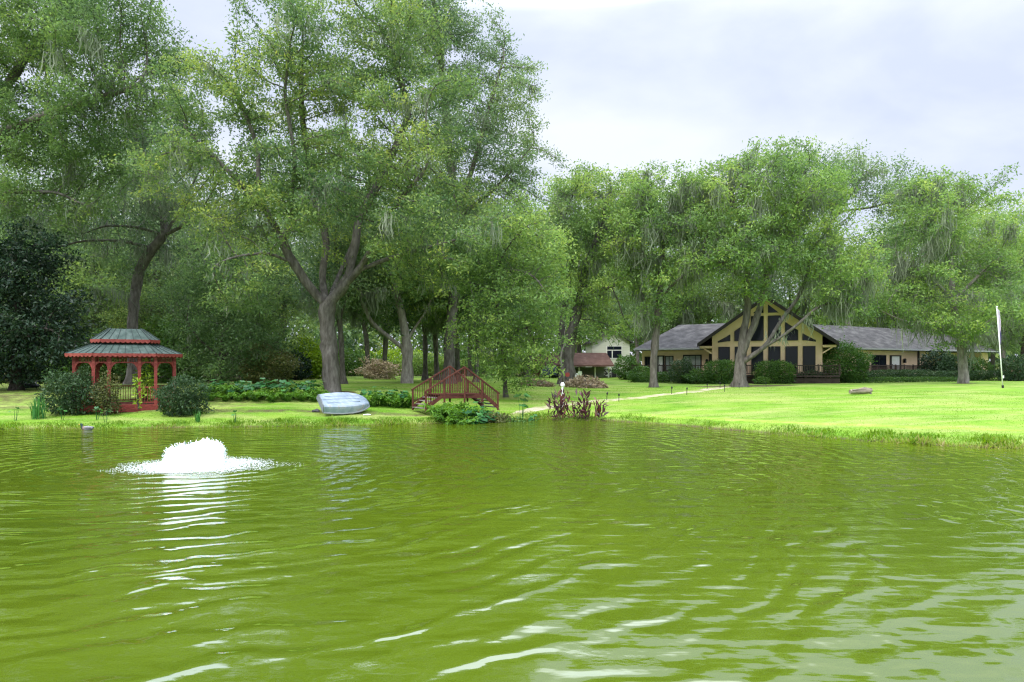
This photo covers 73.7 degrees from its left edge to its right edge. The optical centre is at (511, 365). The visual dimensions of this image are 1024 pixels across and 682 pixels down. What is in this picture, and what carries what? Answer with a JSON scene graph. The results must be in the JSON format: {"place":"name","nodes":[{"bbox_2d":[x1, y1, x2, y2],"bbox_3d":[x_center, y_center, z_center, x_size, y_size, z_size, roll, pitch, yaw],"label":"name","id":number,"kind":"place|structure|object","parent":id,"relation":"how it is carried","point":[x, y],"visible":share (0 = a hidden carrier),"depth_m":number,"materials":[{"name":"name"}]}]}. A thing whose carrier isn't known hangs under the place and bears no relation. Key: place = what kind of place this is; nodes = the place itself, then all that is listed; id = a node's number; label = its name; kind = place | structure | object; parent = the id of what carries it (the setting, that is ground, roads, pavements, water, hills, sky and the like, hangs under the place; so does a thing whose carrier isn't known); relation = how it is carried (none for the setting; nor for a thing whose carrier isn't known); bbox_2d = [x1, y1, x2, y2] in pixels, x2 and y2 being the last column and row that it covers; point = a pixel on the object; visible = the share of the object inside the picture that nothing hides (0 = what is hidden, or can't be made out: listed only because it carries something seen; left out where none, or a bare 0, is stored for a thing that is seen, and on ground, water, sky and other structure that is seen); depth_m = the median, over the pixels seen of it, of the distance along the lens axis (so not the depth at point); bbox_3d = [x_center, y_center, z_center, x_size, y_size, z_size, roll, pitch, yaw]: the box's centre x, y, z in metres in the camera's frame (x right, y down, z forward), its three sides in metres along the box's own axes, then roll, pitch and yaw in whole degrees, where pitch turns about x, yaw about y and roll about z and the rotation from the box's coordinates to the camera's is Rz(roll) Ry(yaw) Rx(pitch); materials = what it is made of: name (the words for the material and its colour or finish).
{"place":"outdoors","nodes":[
{"label":"outdoors","id":0,"kind":"place"},
{"bbox_2d":[0,419,1023,681],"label":"pond water","id":1,"kind":"structure","parent":0,"point":[564,551],"depth_m":10.70,"materials":[{"name":"green liquid"}]},
{"bbox_2d":[100,437,303,475],"bbox_3d":[-9.540,2.617,20.561,4.751,0.886,4.527,0,0,37],"label":"fountain","id":2,"kind":"object","parent":1,"relation":"in","point":[203,455],"visible":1,"depth_m":20.06,"materials":[{"name":"white liquid"}]},
{"bbox_2d":[0,367,1023,447],"bbox_3d":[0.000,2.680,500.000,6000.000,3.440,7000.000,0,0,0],"label":"ground","id":3,"kind":"structure","parent":0,"point":[22,400],"depth_m":39.11,"materials":[{"name":"green plant"}]},
{"bbox_2d":[0,194,74,317],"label":"oak tree","id":4,"kind":"object","parent":3,"relation":"on","point":[2,234],"visible":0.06,"depth_m":61.52,"materials":[{"name":"green plant"}]},
{"bbox_2d":[28,393,47,419],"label":"iris clump","id":5,"kind":"object","parent":3,"relation":"on","point":[37,412],"visible":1,"depth_m":34.54,"materials":[{"name":"green plant"}]},
{"bbox_2d":[0,214,107,390],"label":"magnolia tree","id":6,"kind":"object","parent":3,"relation":"on","point":[18,327],"visible":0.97,"depth_m":44.30,"materials":[{"name":"green plant"}]},
{"bbox_2d":[0,127,128,342],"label":"oak tree","id":7,"kind":"object","parent":3,"relation":"on","point":[34,181],"visible":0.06,"depth_m":65.44,"materials":[{"name":"green plant"}]},
{"bbox_2d":[34,366,105,414],"bbox_3d":[-23.194,1.345,36.259,3.941,2.749,3.012,0,0,0],"label":"shrub","id":8,"kind":"object","parent":3,"relation":"on","point":[67,402],"visible":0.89,"depth_m":35.52,"materials":[{"name":"green plant"}]},
{"bbox_2d":[4,222,157,379],"bbox_3d":[-38.007,-5.898,62.166,13.139,14.829,13.647,0,0,-3],"label":"oak tree","id":9,"kind":"object","parent":3,"relation":"on","point":[91,281],"visible":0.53,"depth_m":60.43,"materials":[{"name":"green plant"}]},
{"bbox_2d":[35,328,126,382],"bbox_3d":[-35.332,-0.822,56.920,7.796,5.296,5.503,0,0,0],"label":"shrub","id":10,"kind":"object","parent":3,"relation":"on","point":[116,365],"visible":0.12,"depth_m":56.34,"materials":[{"name":"green plant"}]},
{"bbox_2d":[0,0,206,239],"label":"oak tree","id":11,"kind":"object","parent":3,"relation":"on","point":[65,27],"visible":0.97,"depth_m":45.28,"materials":[{"name":"green plant"}]},
{"bbox_2d":[89,365,123,415],"bbox_3d":[-21.235,1.343,35.701,1.580,2.819,1.566,0,0,0],"label":"shrub","id":12,"kind":"object","parent":3,"relation":"on","point":[105,403],"visible":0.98,"depth_m":35.58,"materials":[{"name":"green plant"}]},
{"bbox_2d":[44,135,185,375],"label":"oak tree","id":13,"kind":"object","parent":3,"relation":"on","point":[115,220],"visible":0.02,"depth_m":73.48,"materials":[{"name":"green plant"}]},
{"bbox_2d":[64,328,182,411],"bbox_3d":[-21.679,0.174,38.358,5.672,4.578,4.254,0,0,-28],"label":"gazebo","id":14,"kind":"object","parent":3,"relation":"on","point":[108,344],"visible":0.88,"depth_m":37.29,"materials":[{"name":"red wood"}]},
{"bbox_2d":[132,358,159,403],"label":"leafy plant","id":15,"kind":"object","parent":14,"relation":"on","point":[147,381],"visible":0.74,"depth_m":37.66,"materials":[{"name":"green plant"}]},
{"bbox_2d":[90,280,196,382],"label":"oak tree","id":16,"kind":"object","parent":3,"relation":"on","point":[143,311],"visible":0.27,"depth_m":58.96,"materials":[{"name":"green plant"}]},
{"bbox_2d":[8,78,281,384],"bbox_3d":[-27.468,-11.205,55.402,19.386,25.449,14.953,0,0,0],"label":"oak tree","id":17,"kind":"object","parent":3,"relation":"on","point":[145,256],"visible":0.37,"depth_m":52.77,"materials":[{"name":"green plant"}]},
{"bbox_2d":[75,109,248,378],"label":"oak tree","id":18,"kind":"object","parent":3,"relation":"on","point":[181,247],"visible":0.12,"depth_m":68.26,"materials":[{"name":"green plant"}]},
{"bbox_2d":[152,373,214,416],"bbox_3d":[-17.400,1.534,36.084,2.972,2.401,2.899,0,0,0],"label":"shrub","id":19,"kind":"object","parent":3,"relation":"on","point":[183,398],"visible":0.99,"depth_m":35.62,"materials":[{"name":"green plant"}]},
{"bbox_2d":[140,311,227,382],"bbox_3d":[-27.635,-1.504,57.937,8.121,6.642,5.419,0,0,20],"label":"shrub","id":20,"kind":"object","parent":3,"relation":"on","point":[161,370],"visible":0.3,"depth_m":57.33,"materials":[{"name":"green plant"}]},
{"bbox_2d":[126,233,281,381],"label":"oak tree","id":21,"kind":"object","parent":3,"relation":"on","point":[191,260],"visible":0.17,"depth_m":61.37,"materials":[{"name":"green plant"}]},
{"bbox_2d":[143,245,293,384],"bbox_3d":[-21.498,-3.487,50.218,11.301,10.398,8.081,0,0,0],"label":"shrub","id":22,"kind":"object","parent":3,"relation":"on","point":[251,337],"visible":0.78,"depth_m":49.37,"materials":[{"name":"green plant"}]},
{"bbox_2d":[172,232,320,379],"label":"oak tree","id":23,"kind":"object","parent":3,"relation":"on","point":[283,316],"visible":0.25,"depth_m":68.29,"materials":[{"name":"green plant"}]},
{"bbox_2d":[174,193,318,376],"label":"oak tree","id":24,"kind":"object","parent":3,"relation":"on","point":[289,303],"visible":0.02,"depth_m":87.89,"materials":[{"name":"green plant"}]},
{"bbox_2d":[236,341,301,386],"bbox_3d":[-18.089,-0.102,50.482,5.038,3.687,3.900,0,0,0],"label":"shrub","id":25,"kind":"object","parent":3,"relation":"on","point":[277,372],"visible":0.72,"depth_m":49.92,"materials":[{"name":"green plant"}]},
{"bbox_2d":[218,129,331,368],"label":"oak tree","id":26,"kind":"object","parent":3,"relation":"on","point":[299,306],"visible":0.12,"depth_m":72.08,"materials":[{"name":"green plant"}]},
{"bbox_2d":[278,349,312,379],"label":"shrub","id":27,"kind":"object","parent":3,"relation":"on","point":[301,374],"visible":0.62,"depth_m":67.64,"materials":[{"name":"green plant"}]},
{"bbox_2d":[290,331,320,376],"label":"shrub","id":28,"kind":"object","parent":3,"relation":"on","point":[312,342],"visible":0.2,"depth_m":76.37,"materials":[{"name":"green plant"}]},
{"bbox_2d":[299,349,321,378],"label":"shrub","id":29,"kind":"object","parent":3,"relation":"on","point":[316,364],"visible":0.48,"depth_m":74.15,"materials":[{"name":"green plant"}]},
{"bbox_2d":[93,0,529,392],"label":"oak tree","id":30,"kind":"object","parent":3,"relation":"on","point":[314,188],"visible":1,"depth_m":41.63,"materials":[{"name":"green plant"}]},
{"bbox_2d":[316,392,369,413],"bbox_3d":[-9.120,2.017,37.276,2.829,1.156,1.327,0,0,-36],"label":"rowing boat","id":31,"kind":"object","parent":3,"relation":"on","point":[341,403],"visible":1,"depth_m":36.81,"materials":[{"name":"grey"}]},
{"bbox_2d":[276,145,418,383],"bbox_3d":[-13.725,-8.624,55.957,10.833,20.436,10.886,0,0,-26],"label":"oak tree","id":32,"kind":"object","parent":3,"relation":"on","point":[372,297],"visible":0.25,"depth_m":55.01,"materials":[{"name":"green plant"}]},
{"bbox_2d":[313,195,402,377],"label":"oak tree","id":33,"kind":"object","parent":3,"relation":"on","point":[366,342],"visible":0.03,"depth_m":77.90,"materials":[{"name":"green plant"}]},
{"bbox_2d":[338,347,390,375],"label":"shrub","id":34,"kind":"object","parent":3,"relation":"on","point":[350,362],"visible":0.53,"depth_m":91.04,"materials":[{"name":"green plant"}]},
{"bbox_2d":[318,171,417,376],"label":"oak tree","id":35,"kind":"object","parent":3,"relation":"on","point":[385,349],"visible":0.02,"depth_m":79.72,"materials":[{"name":"green plant"}]},
{"bbox_2d":[349,354,413,379],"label":"dry bush","id":36,"kind":"object","parent":3,"relation":"on","point":[379,373],"visible":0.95,"depth_m":69.64,"materials":[{"name":"brown plant"}]},
{"bbox_2d":[293,205,478,382],"bbox_3d":[-10.437,-5.995,58.920,17.780,15.062,13.730,0,0,0],"label":"oak tree","id":37,"kind":"object","parent":3,"relation":"on","point":[434,305],"visible":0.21,"depth_m":56.75,"materials":[{"name":"green plant"}]},
{"bbox_2d":[360,345,421,375],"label":"shrub","id":38,"kind":"object","parent":3,"relation":"on","point":[397,357],"visible":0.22,"depth_m":95.31,"materials":[{"name":"green plant"}]},
{"bbox_2d":[376,196,451,380],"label":"oak tree","id":39,"kind":"object","parent":3,"relation":"on","point":[425,376],"visible":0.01,"depth_m":65.89,"materials":[{"name":"green plant"}]},
{"bbox_2d":[390,351,443,375],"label":"shrub","id":40,"kind":"object","parent":3,"relation":"on","point":[418,355],"visible":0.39,"depth_m":93.30,"materials":[{"name":"green plant"}]},
{"bbox_2d":[405,189,474,337],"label":"oak tree","id":41,"kind":"object","parent":3,"relation":"on","point":[430,329],"visible":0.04,"depth_m":63.02,"materials":[{"name":"green plant"}]},
{"bbox_2d":[385,191,503,379],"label":"oak tree","id":42,"kind":"object","parent":3,"relation":"on","point":[436,359],"visible":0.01,"depth_m":68.72,"materials":[{"name":"grey plant"}]},
{"bbox_2d":[430,410,463,422],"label":"fern","id":43,"kind":"object","parent":3,"relation":"on","point":[440,416],"visible":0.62,"depth_m":35.47,"materials":[{"name":"green plant"}]},
{"bbox_2d":[411,366,499,411],"bbox_3d":[-3.188,1.240,38.637,4.755,2.521,1.897,0,0,-20],"label":"footbridge","id":44,"kind":"object","parent":3,"relation":"on","point":[465,395],"visible":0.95,"depth_m":38.33,"materials":[{"name":"brown wood"}]},
{"bbox_2d":[433,405,478,419],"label":"fern","id":45,"kind":"object","parent":3,"relation":"on","point":[450,410],"visible":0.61,"depth_m":35.72,"materials":[{"name":"green plant"}]},
{"bbox_2d":[408,179,509,381],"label":"oak tree","id":46,"kind":"object","parent":3,"relation":"on","point":[457,357],"visible":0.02,"depth_m":61.41,"materials":[{"name":"green plant"}]},
{"bbox_2d":[410,200,523,381],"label":"oak tree","id":47,"kind":"object","parent":3,"relation":"on","point":[465,311],"visible":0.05,"depth_m":59.58,"materials":[{"name":"green plant"}]},
{"bbox_2d":[369,0,575,383],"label":"oak tree","id":48,"kind":"object","parent":3,"relation":"on","point":[484,123],"visible":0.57,"depth_m":55.85,"materials":[{"name":"green plant"}]},
{"bbox_2d":[483,409,515,422],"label":"shrub","id":49,"kind":"object","parent":3,"relation":"on","point":[503,417],"visible":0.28,"depth_m":36.35,"materials":[{"name":"green plant"}]},
{"bbox_2d":[420,184,581,396],"bbox_3d":[-0.833,-4.801,45.051,10.931,13.956,10.230,0,0,0],"label":"oak tree","id":50,"kind":"object","parent":3,"relation":"on","point":[516,272],"visible":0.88,"depth_m":43.77,"materials":[{"name":"green plant"}]},
{"bbox_2d":[0,410,1023,448],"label":"bank grass","id":51,"kind":"structure","parent":3,"relation":"on","point":[920,438],"depth_m":32.85,"materials":[{"name":"green plant"}]},
{"bbox_2d":[493,335,551,376],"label":"shrub","id":52,"kind":"object","parent":3,"relation":"on","point":[522,373],"visible":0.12,"depth_m":87.59,"materials":[{"name":"green plant"}]},
{"bbox_2d":[50,276,1021,372],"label":"wood","id":53,"kind":"object","parent":3,"relation":"on","point":[350,337],"visible":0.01,"depth_m":126.27,"materials":[{"name":"green plant"}]},
{"bbox_2d":[502,230,598,377],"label":"oak tree","id":54,"kind":"object","parent":3,"relation":"on","point":[555,328],"visible":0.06,"depth_m":81.10,"materials":[{"name":"green plant"}]},
{"bbox_2d":[545,388,572,419],"bbox_3d":[2.617,2.065,37.830,1.742,1.808,1.242,0,0,0],"label":"canna","id":55,"kind":"object","parent":3,"relation":"on","point":[560,405],"visible":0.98,"depth_m":37.77,"materials":[{"name":"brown plant"}]},
{"bbox_2d":[509,169,618,347],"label":"oak tree","id":56,"kind":"object","parent":3,"relation":"on","point":[548,192],"visible":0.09,"depth_m":94.15,"materials":[{"name":"green plant"}]},
{"bbox_2d":[532,353,613,377],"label":"carport house","id":57,"kind":"structure","parent":3,"relation":"on","point":[591,364],"depth_m":84.90,"materials":[{"name":"brown"}]},
{"bbox_2d":[534,199,614,352],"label":"oak tree","id":58,"kind":"object","parent":3,"relation":"on","point":[578,350],"visible":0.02,"depth_m":102.97,"materials":[{"name":"green plant"}]},
{"bbox_2d":[568,388,591,420],"bbox_3d":[3.745,2.092,37.392,1.318,1.792,1.064,0,0,15],"label":"canna","id":59,"kind":"object","parent":3,"relation":"on","point":[582,410],"visible":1,"depth_m":37.35,"materials":[{"name":"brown plant"}]},
{"bbox_2d":[559,373,608,387],"bbox_3d":[5.986,1.386,56.981,4.410,1.551,3.009,0,0,-11],"label":"brush pile","id":60,"kind":"object","parent":3,"relation":"on","point":[583,382],"visible":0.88,"depth_m":56.43,"materials":[{"name":"brown plant"}]},
{"bbox_2d":[591,397,608,420],"bbox_3d":[4.828,2.353,37.209,1.050,1.325,1.009,0,0,0],"label":"canna","id":61,"kind":"object","parent":3,"relation":"on","point":[598,412],"visible":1,"depth_m":37.20,"materials":[{"name":"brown plant"}]},
{"bbox_2d":[536,159,668,383],"bbox_3d":[8.330,-8.589,61.189,14.277,20.760,13.292,0,0,0],"label":"oak tree","id":62,"kind":"object","parent":3,"relation":"on","point":[603,200],"visible":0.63,"depth_m":59.86,"materials":[{"name":"green plant"}]},
{"bbox_2d":[583,332,633,376],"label":"outbuilding","id":63,"kind":"structure","parent":3,"relation":"on","point":[614,353],"depth_m":90.00,"materials":[{"name":"beige paint"}]},
{"bbox_2d":[606,346,621,358],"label":"window","id":64,"kind":"structure","parent":63,"relation":"in","point":[613,353],"depth_m":89.93,"materials":[{"name":"black glass"}]},
{"bbox_2d":[610,353,639,379],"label":"shrub","id":65,"kind":"object","parent":3,"relation":"on","point":[627,368],"visible":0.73,"depth_m":75.63,"materials":[{"name":"green plant"}]},
{"bbox_2d":[604,235,674,364],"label":"oak tree","id":66,"kind":"object","parent":3,"relation":"on","point":[636,341],"visible":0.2,"depth_m":81.65,"materials":[{"name":"green plant"}]},
{"bbox_2d":[593,201,717,352],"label":"oak tree","id":67,"kind":"object","parent":3,"relation":"on","point":[647,340],"visible":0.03,"depth_m":91.29,"materials":[{"name":"green plant"}]},
{"bbox_2d":[626,371,686,382],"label":"hedge","id":68,"kind":"object","parent":3,"relation":"on","point":[661,379],"visible":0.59,"depth_m":66.45,"materials":[{"name":"green plant"}]},
{"bbox_2d":[592,159,743,387],"bbox_3d":[12.708,-7.707,57.301,11.906,19.152,10.867,0,0,9],"label":"oak tree","id":69,"kind":"object","parent":3,"relation":"on","point":[660,226],"visible":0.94,"depth_m":55.59,"materials":[{"name":"green plant"}]},
{"bbox_2d":[623,245,735,347],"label":"oak tree","id":70,"kind":"object","parent":3,"relation":"on","point":[686,317],"visible":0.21,"depth_m":95.56,"materials":[{"name":"green plant"}]},
{"bbox_2d":[662,358,698,383],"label":"shrub","id":71,"kind":"object","parent":3,"relation":"on","point":[684,368],"visible":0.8,"depth_m":63.93,"materials":[{"name":"green plant"}]},
{"bbox_2d":[679,368,716,383],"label":"shrub","id":72,"kind":"object","parent":3,"relation":"on","point":[701,377],"visible":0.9,"depth_m":62.38,"materials":[{"name":"green plant"}]},
{"bbox_2d":[703,358,734,383],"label":"shrub","id":73,"kind":"object","parent":3,"relation":"on","point":[723,377],"visible":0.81,"depth_m":61.95,"materials":[{"name":"green plant"}]},
{"bbox_2d":[667,218,780,328],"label":"oak tree","id":74,"kind":"object","parent":3,"relation":"on","point":[714,316],"visible":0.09,"depth_m":101.63,"materials":[{"name":"green plant"}]},
{"bbox_2d":[694,182,805,321],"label":"oak tree","id":75,"kind":"object","parent":3,"relation":"on","point":[737,306],"visible":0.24,"depth_m":93.23,"materials":[{"name":"green plant"}]},
{"bbox_2d":[751,359,798,383],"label":"shrub","id":76,"kind":"object","parent":3,"relation":"on","point":[774,374],"visible":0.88,"depth_m":61.85,"materials":[{"name":"green plant"}]},
{"bbox_2d":[673,133,899,386],"bbox_3d":[22.548,-8.833,56.517,18.679,21.373,13.186,0,0,0],"label":"oak tree","id":77,"kind":"object","parent":3,"relation":"on","point":[787,220],"visible":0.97,"depth_m":54.37,"materials":[{"name":"green plant"}]},
{"bbox_2d":[732,204,868,317],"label":"oak tree","id":78,"kind":"object","parent":3,"relation":"on","point":[803,304],"visible":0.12,"depth_m":97.52,"materials":[{"name":"green plant"}]},
{"bbox_2d":[631,296,999,383],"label":"house","id":79,"kind":"structure","parent":3,"relation":"on","point":[699,345],"depth_m":68.73,"materials":[{"name":"beige paint"}]},
{"bbox_2d":[718,347,729,369],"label":"window","id":80,"kind":"structure","parent":79,"relation":"in","point":[723,352],"depth_m":66.27,"materials":[{"name":"black glass"}]},
{"bbox_2d":[751,316,763,340],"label":"window","id":81,"kind":"structure","parent":79,"relation":"in","point":[758,335],"depth_m":65.17,"materials":[{"name":"black glass"}]},
{"bbox_2d":[768,346,780,370],"bbox_3d":[24.854,-0.670,64.701,1.090,2.380,0.068,0,0,20],"label":"window","id":82,"kind":"structure","parent":79,"relation":"in","point":[773,353],"depth_m":64.71,"materials":[{"name":"black glass"}]},
{"bbox_2d":[768,315,780,340],"bbox_3d":[24.854,-3.585,64.703,1.160,2.390,0.070,0,0,20],"label":"window","id":83,"kind":"structure","parent":79,"relation":"in","point":[772,320],"depth_m":64.74,"materials":[{"name":"black glass"}]},
{"bbox_2d":[785,346,797,369],"bbox_3d":[26.270,-0.670,64.175,1.090,2.380,0.068,0,0,20],"label":"window","id":84,"kind":"structure","parent":79,"relation":"in","point":[791,352],"depth_m":64.16,"materials":[{"name":"black glass"}]},
{"bbox_2d":[803,346,815,371],"bbox_3d":[27.694,-0.670,63.646,1.090,2.380,0.068,0,0,20],"label":"window","id":85,"kind":"structure","parent":79,"relation":"in","point":[809,352],"depth_m":63.64,"materials":[{"name":"black glass"}]},
{"bbox_2d":[786,283,883,326],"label":"oak tree","id":86,"kind":"object","parent":3,"relation":"on","point":[816,322],"visible":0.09,"depth_m":97.63,"materials":[{"name":"green plant"}]},
{"bbox_2d":[820,335,877,382],"bbox_3d":[30.996,-0.532,64.032,6.005,4.701,4.170,0,0,0],"label":"shrub","id":87,"kind":"object","parent":3,"relation":"on","point":[857,367],"visible":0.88,"depth_m":63.14,"materials":[{"name":"green plant"}]},
{"bbox_2d":[777,138,948,325],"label":"oak tree","id":88,"kind":"object","parent":3,"relation":"on","point":[862,164],"visible":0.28,"depth_m":82.91,"materials":[{"name":"green plant"}]},
{"bbox_2d":[862,368,934,381],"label":"hedge","id":89,"kind":"object","parent":3,"relation":"on","point":[901,373],"visible":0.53,"depth_m":68.00,"materials":[{"name":"green plant"}]},
{"bbox_2d":[844,376,957,382],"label":"hedge","id":90,"kind":"object","parent":3,"relation":"on","point":[927,378],"visible":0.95,"depth_m":64.07,"materials":[{"name":"green plant"}]},
{"bbox_2d":[828,212,974,334],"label":"oak tree","id":91,"kind":"object","parent":3,"relation":"on","point":[882,317],"visible":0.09,"depth_m":87.65,"materials":[{"name":"green plant"}]},
{"bbox_2d":[917,349,955,376],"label":"shrub","id":92,"kind":"object","parent":3,"relation":"on","point":[925,358],"visible":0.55,"depth_m":72.21,"materials":[{"name":"green plant"}]},
{"bbox_2d":[857,162,1023,382],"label":"oak tree","id":93,"kind":"object","parent":3,"relation":"on","point":[938,238],"visible":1,"depth_m":59.38,"materials":[{"name":"green plant"}]},
{"bbox_2d":[934,350,973,379],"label":"shrub","id":94,"kind":"object","parent":3,"relation":"on","point":[953,362],"visible":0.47,"depth_m":70.71,"materials":[{"name":"green plant"}]},
{"bbox_2d":[920,369,1020,380],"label":"hedge","id":95,"kind":"object","parent":3,"relation":"on","point":[980,377],"visible":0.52,"depth_m":69.48,"materials":[{"name":"green plant"}]},
{"bbox_2d":[935,199,1023,362],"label":"oak tree","id":96,"kind":"object","parent":3,"relation":"on","point":[1016,215],"visible":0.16,"depth_m":83.24,"materials":[{"name":"green plant"}]},
{"bbox_2d":[968,356,995,378],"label":"shrub","id":97,"kind":"object","parent":3,"relation":"on","point":[985,364],"visible":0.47,"depth_m":73.48,"materials":[{"name":"green plant"}]},
{"bbox_2d":[943,200,1023,376],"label":"oak tree","id":98,"kind":"object","parent":3,"relation":"on","point":[992,359],"visible":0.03,"depth_m":90.79,"materials":[{"name":"green plant"}]},
{"bbox_2d":[970,273,1023,379],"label":"oak tree","id":99,"kind":"object","parent":3,"relation":"on","point":[1007,337],"visible":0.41,"depth_m":71.21,"materials":[{"name":"green plant"}]},
{"bbox_2d":[994,354,1023,380],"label":"shrub","id":100,"kind":"object","parent":3,"relation":"on","point":[1018,362],"visible":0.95,"depth_m":67.71,"materials":[{"name":"green plant"}]},
{"bbox_2d":[0,0,1023,365],"label":"sky","id":101,"kind":"structure","parent":0,"point":[632,82],"materials":[{"name":"white"}]},
{"bbox_2d":[511,387,728,414],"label":"path","id":102,"kind":"structure","parent":0,"point":[536,408],"depth_m":45.23,"materials":[{"name":"beige concrete"}]},
{"bbox_2d":[590,414,1023,430],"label":"grass bank","id":103,"kind":"structure","parent":0,"point":[817,423],"depth_m":31.09,"materials":[{"name":"green plant"}]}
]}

